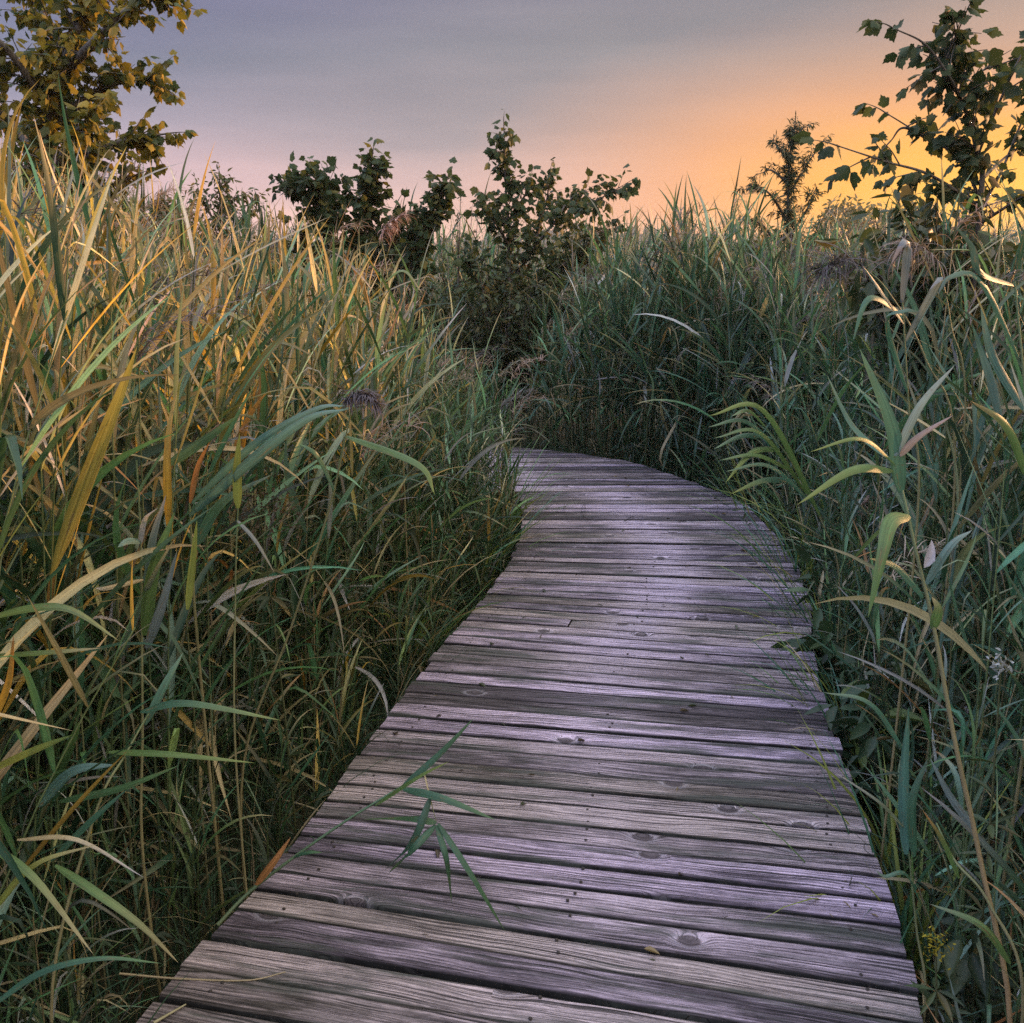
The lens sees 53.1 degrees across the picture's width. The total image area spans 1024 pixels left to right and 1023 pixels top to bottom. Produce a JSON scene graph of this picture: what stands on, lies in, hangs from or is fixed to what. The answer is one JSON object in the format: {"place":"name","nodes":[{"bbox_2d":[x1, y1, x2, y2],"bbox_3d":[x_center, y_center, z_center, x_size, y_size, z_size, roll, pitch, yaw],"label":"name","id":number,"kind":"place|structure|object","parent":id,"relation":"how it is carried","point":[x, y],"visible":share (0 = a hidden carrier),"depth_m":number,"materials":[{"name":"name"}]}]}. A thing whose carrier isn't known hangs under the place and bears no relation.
{"place":"outdoors","nodes":[
{"label":"outdoors","id":0,"kind":"place"},
{"bbox_2d":[0,104,1023,1022],"bbox_3d":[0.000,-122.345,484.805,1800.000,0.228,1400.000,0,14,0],"label":"ground","id":1,"kind":"structure","parent":0,"point":[240,881],"depth_m":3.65,"materials":[{"name":"green plant"}]},
{"bbox_2d":[0,839,47,931],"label":"reed","id":2,"kind":"object","parent":1,"relation":"on","point":[6,855],"visible":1,"depth_m":1.73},
{"bbox_2d":[0,624,65,805],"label":"reed","id":3,"kind":"object","parent":1,"relation":"on","point":[7,797],"visible":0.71,"depth_m":2.02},
{"bbox_2d":[0,175,69,695],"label":"reed","id":4,"kind":"object","parent":1,"relation":"on","point":[4,425],"visible":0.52,"depth_m":2.58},
{"bbox_2d":[0,469,93,1020],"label":"reed","id":5,"kind":"object","parent":1,"relation":"on","point":[19,602],"visible":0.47,"depth_m":2.51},
{"bbox_2d":[0,153,105,690],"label":"reed","id":6,"kind":"object","parent":1,"relation":"on","point":[26,272],"visible":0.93,"depth_m":1.98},
{"bbox_2d":[0,503,117,866],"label":"reed","id":7,"kind":"object","parent":1,"relation":"on","point":[7,805],"visible":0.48,"depth_m":2.36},
{"bbox_2d":[5,403,117,1013],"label":"reed","id":8,"kind":"object","parent":1,"relation":"on","point":[23,551],"visible":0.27,"depth_m":2.67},
{"bbox_2d":[0,467,126,967],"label":"reed","id":9,"kind":"object","parent":1,"relation":"on","point":[27,554],"visible":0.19,"depth_m":2.67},
{"bbox_2d":[0,256,136,1022],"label":"reed","id":10,"kind":"object","parent":1,"relation":"on","point":[3,475],"visible":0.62,"depth_m":2.27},
{"bbox_2d":[0,332,138,1015],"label":"reed","id":11,"kind":"object","parent":1,"relation":"on","point":[80,639],"visible":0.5,"depth_m":2.50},
{"bbox_2d":[0,179,139,956],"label":"reed","id":12,"kind":"object","parent":1,"relation":"on","point":[44,246],"visible":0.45,"depth_m":2.46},
{"bbox_2d":[0,303,145,764],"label":"reed","id":13,"kind":"object","parent":1,"relation":"on","point":[3,620],"visible":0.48,"depth_m":2.45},
{"bbox_2d":[0,278,150,1022],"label":"reed","id":14,"kind":"object","parent":1,"relation":"on","point":[14,693],"visible":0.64,"depth_m":2.10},
{"bbox_2d":[0,219,159,950],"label":"reed","id":15,"kind":"object","parent":1,"relation":"on","point":[10,579],"visible":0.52,"depth_m":2.18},
{"bbox_2d":[0,331,161,995],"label":"reed","id":16,"kind":"object","parent":1,"relation":"on","point":[47,501],"visible":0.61,"depth_m":2.48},
{"bbox_2d":[0,342,161,974],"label":"reed","id":17,"kind":"object","parent":1,"relation":"on","point":[1,510],"visible":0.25,"depth_m":2.64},
{"bbox_2d":[0,251,168,816],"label":"reed","id":18,"kind":"object","parent":1,"relation":"on","point":[24,692],"visible":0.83,"depth_m":2.07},
{"bbox_2d":[0,164,175,948],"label":"reed","id":19,"kind":"object","parent":1,"relation":"on","point":[79,349],"visible":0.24,"depth_m":2.80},
{"bbox_2d":[0,835,177,1001],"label":"reed","id":20,"kind":"object","parent":1,"relation":"on","point":[29,873],"visible":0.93,"depth_m":1.79,"materials":[{"name":"plant"}]},
{"bbox_2d":[1,404,177,1014],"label":"reed","id":21,"kind":"object","parent":1,"relation":"on","point":[31,659],"visible":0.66,"depth_m":2.32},
{"bbox_2d":[0,224,179,1022],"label":"reed","id":22,"kind":"object","parent":1,"relation":"on","point":[10,441],"visible":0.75,"depth_m":2.16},
{"bbox_2d":[5,234,177,1016],"bbox_3d":[-1.060,0.392,2.546,0.259,2.114,0.802,-12,18,-38],"label":"reed","id":23,"kind":"object","parent":1,"relation":"on","point":[105,469],"visible":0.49,"depth_m":2.39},
{"bbox_2d":[2,269,190,955],"bbox_3d":[-1.229,0.352,2.839,0.587,2.046,0.658,-3,15,-10],"label":"reed","id":24,"kind":"object","parent":1,"relation":"on","point":[64,678],"visible":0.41,"depth_m":2.60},
{"bbox_2d":[0,557,193,1013],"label":"reed","id":25,"kind":"object","parent":1,"relation":"on","point":[44,729],"visible":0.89,"depth_m":1.94,"materials":[{"name":"plant"}]},
{"bbox_2d":[0,81,196,1022],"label":"reed","id":26,"kind":"object","parent":1,"relation":"on","point":[7,592],"visible":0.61,"depth_m":2.36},
{"bbox_2d":[0,119,201,955],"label":"reed","id":27,"kind":"object","parent":1,"relation":"on","point":[54,408],"visible":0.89,"depth_m":2.02,"materials":[{"name":"plant"}]},
{"bbox_2d":[36,162,165,956],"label":"reed","id":28,"kind":"object","parent":1,"relation":"on","point":[87,448],"visible":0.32,"depth_m":2.66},
{"bbox_2d":[0,0,207,225],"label":"maple tree","id":29,"kind":"object","parent":1,"relation":"on","point":[67,58],"visible":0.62,"depth_m":7.57,"materials":[{"name":"green plant"}]},
{"bbox_2d":[1,243,207,955],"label":"reed","id":30,"kind":"object","parent":1,"relation":"on","point":[89,732],"visible":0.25,"depth_m":2.79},
{"bbox_2d":[0,143,214,1014],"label":"reed","id":31,"kind":"object","parent":1,"relation":"on","point":[86,481],"visible":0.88,"depth_m":2.09,"materials":[{"name":"plant"}]},
{"bbox_2d":[1,228,230,940],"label":"reed","id":32,"kind":"object","parent":1,"relation":"on","point":[100,412],"visible":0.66,"depth_m":2.74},
{"bbox_2d":[0,75,248,954],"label":"reed","id":33,"kind":"object","parent":1,"relation":"on","point":[103,501],"visible":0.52,"depth_m":2.62,"materials":[{"name":"plant"}]},
{"bbox_2d":[6,142,246,963],"bbox_3d":[-1.165,0.236,2.697,0.906,2.342,0.560,0,14,0],"label":"reed","id":34,"kind":"object","parent":1,"relation":"on","point":[49,260],"visible":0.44,"depth_m":2.59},
{"bbox_2d":[2,274,251,996],"bbox_3d":[-0.988,0.397,2.685,0.712,2.036,0.408,0,14,0],"label":"reed","id":35,"kind":"object","parent":1,"relation":"on","point":[130,548],"visible":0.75,"depth_m":2.56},
{"bbox_2d":[53,195,233,1013],"bbox_3d":[-0.881,0.296,2.742,0.458,2.202,1.019,-13,19,-42],"label":"reed","id":36,"kind":"object","parent":1,"relation":"on","point":[91,644],"visible":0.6,"depth_m":2.53,"materials":[{"name":"plant"}]},
{"bbox_2d":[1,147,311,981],"bbox_3d":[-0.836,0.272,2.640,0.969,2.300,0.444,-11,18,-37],"label":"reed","id":37,"kind":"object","parent":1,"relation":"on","point":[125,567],"visible":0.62,"depth_m":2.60,"materials":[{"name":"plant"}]},
{"bbox_2d":[38,653,277,1022],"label":"reed","id":38,"kind":"object","parent":1,"relation":"on","point":[58,783],"visible":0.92,"depth_m":2.06,"materials":[{"name":"plant"}]},
{"bbox_2d":[117,189,212,265],"bbox_3d":[-3.554,-1.851,10.334,1.236,2.687,0.622,0,14,0],"label":"slender tree","id":39,"kind":"object","parent":1,"relation":"on","point":[166,212],"visible":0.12,"depth_m":10.06,"materials":[{"name":"green plant"}]},
{"bbox_2d":[78,297,294,933],"bbox_3d":[-0.896,0.403,2.818,0.698,1.958,0.594,0,14,0],"label":"reed","id":40,"kind":"object","parent":1,"relation":"on","point":[179,574],"visible":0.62,"depth_m":2.81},
{"bbox_2d":[100,281,285,970],"bbox_3d":[-0.794,0.417,2.667,0.514,2.006,0.730,0,14,0],"label":"reed","id":41,"kind":"object","parent":1,"relation":"on","point":[168,493],"visible":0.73,"depth_m":2.53,"materials":[{"name":"plant"}]},
{"bbox_2d":[54,154,345,926],"bbox_3d":[-0.871,0.208,2.880,0.917,2.304,0.400,-12,19,-39],"label":"reed","id":42,"kind":"object","parent":1,"relation":"on","point":[231,414],"visible":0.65,"depth_m":2.80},
{"bbox_2d":[119,382,333,917],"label":"reed","id":43,"kind":"object","parent":1,"relation":"on","point":[182,716],"visible":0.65,"depth_m":2.92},
{"bbox_2d":[182,161,276,265],"bbox_3d":[-3.101,-2.276,11.304,1.126,3.028,0.536,0,14,0],"label":"slender tree","id":44,"kind":"object","parent":1,"relation":"on","point":[228,196],"visible":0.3,"depth_m":11.00,"materials":[{"name":"green plant"}]},
{"bbox_2d":[232,433,272,899],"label":"reed","id":45,"kind":"object","parent":1,"relation":"on","point":[237,490],"visible":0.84,"depth_m":2.52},
{"bbox_2d":[171,404,346,922],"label":"reed","id":46,"kind":"object","parent":1,"relation":"on","point":[292,425],"visible":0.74,"depth_m":2.52,"materials":[{"name":"plant"}]},
{"bbox_2d":[217,461,339,841],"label":"dried flower","id":47,"kind":"object","parent":1,"relation":"on","point":[264,602],"visible":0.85,"depth_m":3.07,"materials":[{"name":"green plant"}]},
{"bbox_2d":[267,649,366,765],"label":"leafy plant","id":48,"kind":"object","parent":1,"relation":"on","point":[308,717],"visible":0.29,"depth_m":4.16,"materials":[{"name":"green plant"}]},
{"bbox_2d":[240,387,434,900],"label":"reed","id":49,"kind":"object","parent":1,"relation":"on","point":[362,395],"visible":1,"depth_m":2.65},
{"bbox_2d":[216,718,504,930],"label":"reed","id":50,"kind":"object","parent":1,"relation":"on","point":[415,842],"visible":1,"depth_m":2.56,"materials":[{"name":"plant"}]},
{"bbox_2d":[268,137,466,322],"bbox_3d":[-1.291,-1.833,9.470,1.793,3.082,1.114,0,14,0],"label":"maple tree","id":51,"kind":"object","parent":1,"relation":"on","point":[323,190],"visible":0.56,"depth_m":9.06,"materials":[{"name":"green plant"}]},
{"bbox_2d":[314,222,459,376],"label":"leafy shrub","id":52,"kind":"object","parent":1,"relation":"on","point":[445,307],"visible":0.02,"depth_m":9.44,"materials":[{"name":"green plant"}]},
{"bbox_2d":[297,525,507,690],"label":"grass tuft","id":53,"kind":"object","parent":1,"relation":"on","point":[446,630],"visible":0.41,"depth_m":4.88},
{"bbox_2d":[438,197,482,405],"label":"leafy shrub","id":54,"kind":"object","parent":1,"relation":"on","point":[458,248],"visible":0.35,"depth_m":10.69,"materials":[{"name":"green plant"}]},
{"bbox_2d":[403,468,568,608],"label":"grass tuft","id":55,"kind":"object","parent":1,"relation":"on","point":[492,552],"visible":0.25,"depth_m":5.90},
{"bbox_2d":[431,243,577,438],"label":"leafy shrub","id":56,"kind":"object","parent":1,"relation":"on","point":[482,329],"visible":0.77,"depth_m":9.70,"materials":[{"name":"green plant"}]},
{"bbox_2d":[442,431,576,560],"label":"grass tuft","id":57,"kind":"object","parent":1,"relation":"on","point":[519,513],"visible":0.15,"depth_m":6.73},
{"bbox_2d":[0,415,1023,1022],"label":"ground cover","id":58,"kind":"object","parent":1,"relation":"on","point":[162,935],"visible":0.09,"depth_m":3.36,"materials":[{"name":"green plant"}]},
{"bbox_2d":[0,603,118,768],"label":"reed","id":59,"kind":"object","parent":58,"relation":"on","point":[4,694],"visible":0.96,"depth_m":1.92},
{"bbox_2d":[96,460,196,994],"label":"reed","id":60,"kind":"object","parent":58,"relation":"on","point":[150,618],"visible":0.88,"depth_m":2.34,"materials":[{"name":"plant"}]},
{"bbox_2d":[378,210,422,674],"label":"reed","id":61,"kind":"object","parent":58,"relation":"on","point":[385,228],"visible":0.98,"depth_m":4.29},
{"bbox_2d":[136,445,922,1022],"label":"boardwalk","id":62,"kind":"structure","parent":1,"relation":"on","point":[594,845],"depth_m":3.00,"materials":[{"name":"grey wood"}]},
{"bbox_2d":[119,971,285,981],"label":"dry stalk","id":63,"kind":"object","parent":62,"relation":"on","point":[152,976],"visible":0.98,"depth_m":2.38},
{"bbox_2d":[446,111,640,446],"bbox_3d":[0.291,-2.261,10.440,1.875,3.428,1.526,0,14,0],"label":"maple tree","id":64,"kind":"object","parent":1,"relation":"on","point":[576,205],"visible":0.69,"depth_m":10.06,"materials":[{"name":"green plant"}]},
{"bbox_2d":[543,220,627,444],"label":"leafy shrub","id":65,"kind":"object","parent":1,"relation":"on","point":[575,248],"visible":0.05,"depth_m":10.55,"materials":[{"name":"green plant"}]},
{"bbox_2d":[187,222,1018,254],"bbox_3d":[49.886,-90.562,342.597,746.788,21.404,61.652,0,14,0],"label":"distant wood","id":66,"kind":"object","parent":1,"relation":"on","point":[550,232],"visible":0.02,"depth_m":330.74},
{"bbox_2d":[669,437,818,527],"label":"grass tuft","id":67,"kind":"object","parent":1,"relation":"on","point":[745,500],"visible":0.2,"depth_m":6.87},
{"bbox_2d":[714,432,792,515],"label":"leafy plant","id":68,"kind":"object","parent":1,"relation":"on","point":[722,465],"visible":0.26,"depth_m":7.14,"materials":[{"name":"green plant"}]},
{"bbox_2d":[681,482,853,610],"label":"grass tuft","id":69,"kind":"object","parent":1,"relation":"on","point":[810,564],"visible":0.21,"depth_m":5.63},
{"bbox_2d":[709,401,840,706],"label":"reed","id":70,"kind":"object","parent":1,"relation":"on","point":[754,452],"visible":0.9,"depth_m":3.84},
{"bbox_2d":[731,111,834,284],"bbox_3d":[2.248,-1.682,8.638,0.994,3.202,0.677,0,14,0],"label":"cedar sapling","id":71,"kind":"object","parent":1,"relation":"on","point":[787,155],"visible":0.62,"depth_m":8.36,"materials":[{"name":"green plant"}]},
{"bbox_2d":[700,434,904,603],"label":"grass tuft","id":72,"kind":"object","parent":1,"relation":"on","point":[792,521],"visible":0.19,"depth_m":5.99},
{"bbox_2d":[708,512,932,688],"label":"grass tuft","id":73,"kind":"object","parent":1,"relation":"on","point":[784,583],"visible":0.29,"depth_m":4.66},
{"bbox_2d":[770,544,876,726],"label":"leafy plant","id":74,"kind":"object","parent":1,"relation":"on","point":[818,614],"visible":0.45,"depth_m":4.28,"materials":[{"name":"green plant"}]},
{"bbox_2d":[806,194,877,250],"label":"marsh tree","id":75,"kind":"object","parent":1,"relation":"on","point":[851,209],"visible":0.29,"depth_m":71.44,"materials":[{"name":"green plant"}]},
{"bbox_2d":[719,604,990,798],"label":"grass tuft","id":76,"kind":"object","parent":1,"relation":"on","point":[795,685],"visible":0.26,"depth_m":3.96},
{"bbox_2d":[804,655,922,834],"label":"leafy plant","id":77,"kind":"object","parent":1,"relation":"on","point":[836,723],"visible":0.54,"depth_m":3.54,"materials":[{"name":"green plant"}]},
{"bbox_2d":[784,241,955,868],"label":"reed","id":78,"kind":"object","parent":1,"relation":"on","point":[830,264],"visible":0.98,"depth_m":2.88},
{"bbox_2d":[733,732,1023,1014],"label":"grass tuft","id":79,"kind":"object","parent":1,"relation":"on","point":[901,908],"visible":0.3,"depth_m":2.89,"materials":[{"name":"plant"}]},
{"bbox_2d":[773,712,1016,924],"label":"grass tuft","id":80,"kind":"object","parent":1,"relation":"on","point":[888,848],"visible":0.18,"depth_m":3.15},
{"bbox_2d":[824,692,970,1022],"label":"reed","id":81,"kind":"object","parent":1,"relation":"on","point":[907,803],"visible":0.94,"depth_m":2.23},
{"bbox_2d":[864,239,942,868],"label":"reed","id":82,"kind":"object","parent":1,"relation":"on","point":[935,286],"visible":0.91,"depth_m":2.54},
{"bbox_2d":[797,350,1012,1022],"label":"reed","id":83,"kind":"object","parent":1,"relation":"on","point":[899,449],"visible":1,"depth_m":1.91,"materials":[{"name":"plant"}]},
{"bbox_2d":[791,0,1023,681],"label":"maple tree","id":84,"kind":"object","parent":1,"relation":"on","point":[964,153],"visible":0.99,"depth_m":4.17,"materials":[{"name":"green plant"}]},
{"bbox_2d":[809,402,1008,941],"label":"reed","id":85,"kind":"object","parent":1,"relation":"on","point":[946,750],"visible":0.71,"depth_m":2.64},
{"bbox_2d":[865,232,965,854],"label":"reed","id":86,"kind":"object","parent":1,"relation":"on","point":[918,247],"visible":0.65,"depth_m":2.99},
{"bbox_2d":[847,757,987,991],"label":"reed","id":87,"kind":"object","parent":1,"relation":"on","point":[942,903],"visible":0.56,"depth_m":2.74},
{"bbox_2d":[814,182,1023,627],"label":"leafy shrub","id":88,"kind":"object","parent":1,"relation":"on","point":[924,227],"visible":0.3,"depth_m":4.42,"materials":[{"name":"green plant"}]},
{"bbox_2d":[815,377,1023,1013],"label":"reed","id":89,"kind":"object","parent":1,"relation":"on","point":[947,630],"visible":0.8,"depth_m":2.48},
{"bbox_2d":[847,592,998,763],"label":"leafy plant","id":90,"kind":"object","parent":1,"relation":"on","point":[888,668],"visible":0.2,"depth_m":3.92,"materials":[{"name":"green plant"}]},
{"bbox_2d":[843,491,1023,940],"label":"reed","id":91,"kind":"object","parent":1,"relation":"on","point":[992,559],"visible":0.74,"depth_m":2.65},
{"bbox_2d":[904,925,971,1022],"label":"goldenrod","id":92,"kind":"object","parent":1,"relation":"on","point":[947,1007],"visible":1,"depth_m":2.22,"materials":[{"name":"green plant"}]},
{"bbox_2d":[863,643,1023,864],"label":"leafy plant","id":93,"kind":"object","parent":1,"relation":"on","point":[922,684],"visible":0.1,"depth_m":3.39,"materials":[{"name":"green plant"}]},
{"bbox_2d":[887,498,1010,718],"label":"leafy plant","id":94,"kind":"object","parent":1,"relation":"on","point":[973,559],"visible":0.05,"depth_m":4.39,"materials":[{"name":"green plant"}]},
{"bbox_2d":[897,708,1023,1019],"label":"reed","id":95,"kind":"object","parent":1,"relation":"on","point":[960,793],"visible":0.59,"depth_m":2.53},
{"bbox_2d":[927,684,1003,948],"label":"reed","id":96,"kind":"object","parent":1,"relation":"on","point":[953,790],"visible":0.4,"depth_m":2.88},
{"bbox_2d":[912,870,1020,1022],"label":"reed","id":97,"kind":"object","parent":1,"relation":"on","point":[965,948],"visible":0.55,"depth_m":2.37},
{"bbox_2d":[916,628,1023,931],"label":"reed","id":98,"kind":"object","parent":1,"relation":"on","point":[1004,804],"visible":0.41,"depth_m":2.82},
{"bbox_2d":[916,535,1023,926],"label":"reed","id":99,"kind":"object","parent":1,"relation":"on","point":[996,777],"visible":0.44,"depth_m":2.79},
{"bbox_2d":[917,785,1023,945],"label":"leafy plant","id":100,"kind":"object","parent":1,"relation":"on","point":[979,897],"visible":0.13,"depth_m":2.98,"materials":[{"name":"green plant"}]},
{"bbox_2d":[919,678,1023,1016],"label":"reed","id":101,"kind":"object","parent":1,"relation":"on","point":[977,799],"visible":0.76,"depth_m":2.48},
{"bbox_2d":[921,595,1023,863],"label":"reed","id":102,"kind":"object","parent":1,"relation":"on","point":[999,774],"visible":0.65,"depth_m":2.82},
{"bbox_2d":[922,558,1023,892],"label":"reed","id":103,"kind":"object","parent":1,"relation":"on","point":[994,854],"visible":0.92,"depth_m":2.09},
{"bbox_2d":[923,811,1023,1022],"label":"reed","id":104,"kind":"object","parent":1,"relation":"on","point":[989,933],"visible":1,"depth_m":1.99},
{"bbox_2d":[924,369,1023,910],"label":"reed","id":105,"kind":"object","parent":1,"relation":"on","point":[1017,617],"visible":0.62,"depth_m":2.81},
{"bbox_2d":[926,362,1023,924],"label":"reed","id":106,"kind":"object","parent":1,"relation":"on","point":[1020,688],"visible":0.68,"depth_m":2.59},
{"bbox_2d":[933,911,1020,1022],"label":"leafy plant","id":107,"kind":"object","parent":1,"relation":"on","point":[966,966],"visible":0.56,"depth_m":2.38,"materials":[{"name":"green plant"}]},
{"bbox_2d":[938,226,1023,923],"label":"reed","id":108,"kind":"object","parent":1,"relation":"on","point":[1009,387],"visible":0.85,"depth_m":2.21,"materials":[{"name":"plant"}]},
{"bbox_2d":[945,648,1022,1022],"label":"white flower","id":109,"kind":"object","parent":1,"relation":"on","point":[989,863],"visible":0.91,"depth_m":2.37,"materials":[{"name":"green plant"}]},
{"bbox_2d":[969,681,1023,1019],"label":"reed","id":110,"kind":"object","parent":1,"relation":"on","point":[1020,744],"visible":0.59,"depth_m":2.43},
{"bbox_2d":[985,764,1023,1022],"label":"reed","id":111,"kind":"object","parent":1,"relation":"on","point":[998,868],"visible":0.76,"depth_m":2.29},
{"bbox_2d":[0,0,1023,245],"label":"sky","id":112,"kind":"structure","parent":0,"point":[663,89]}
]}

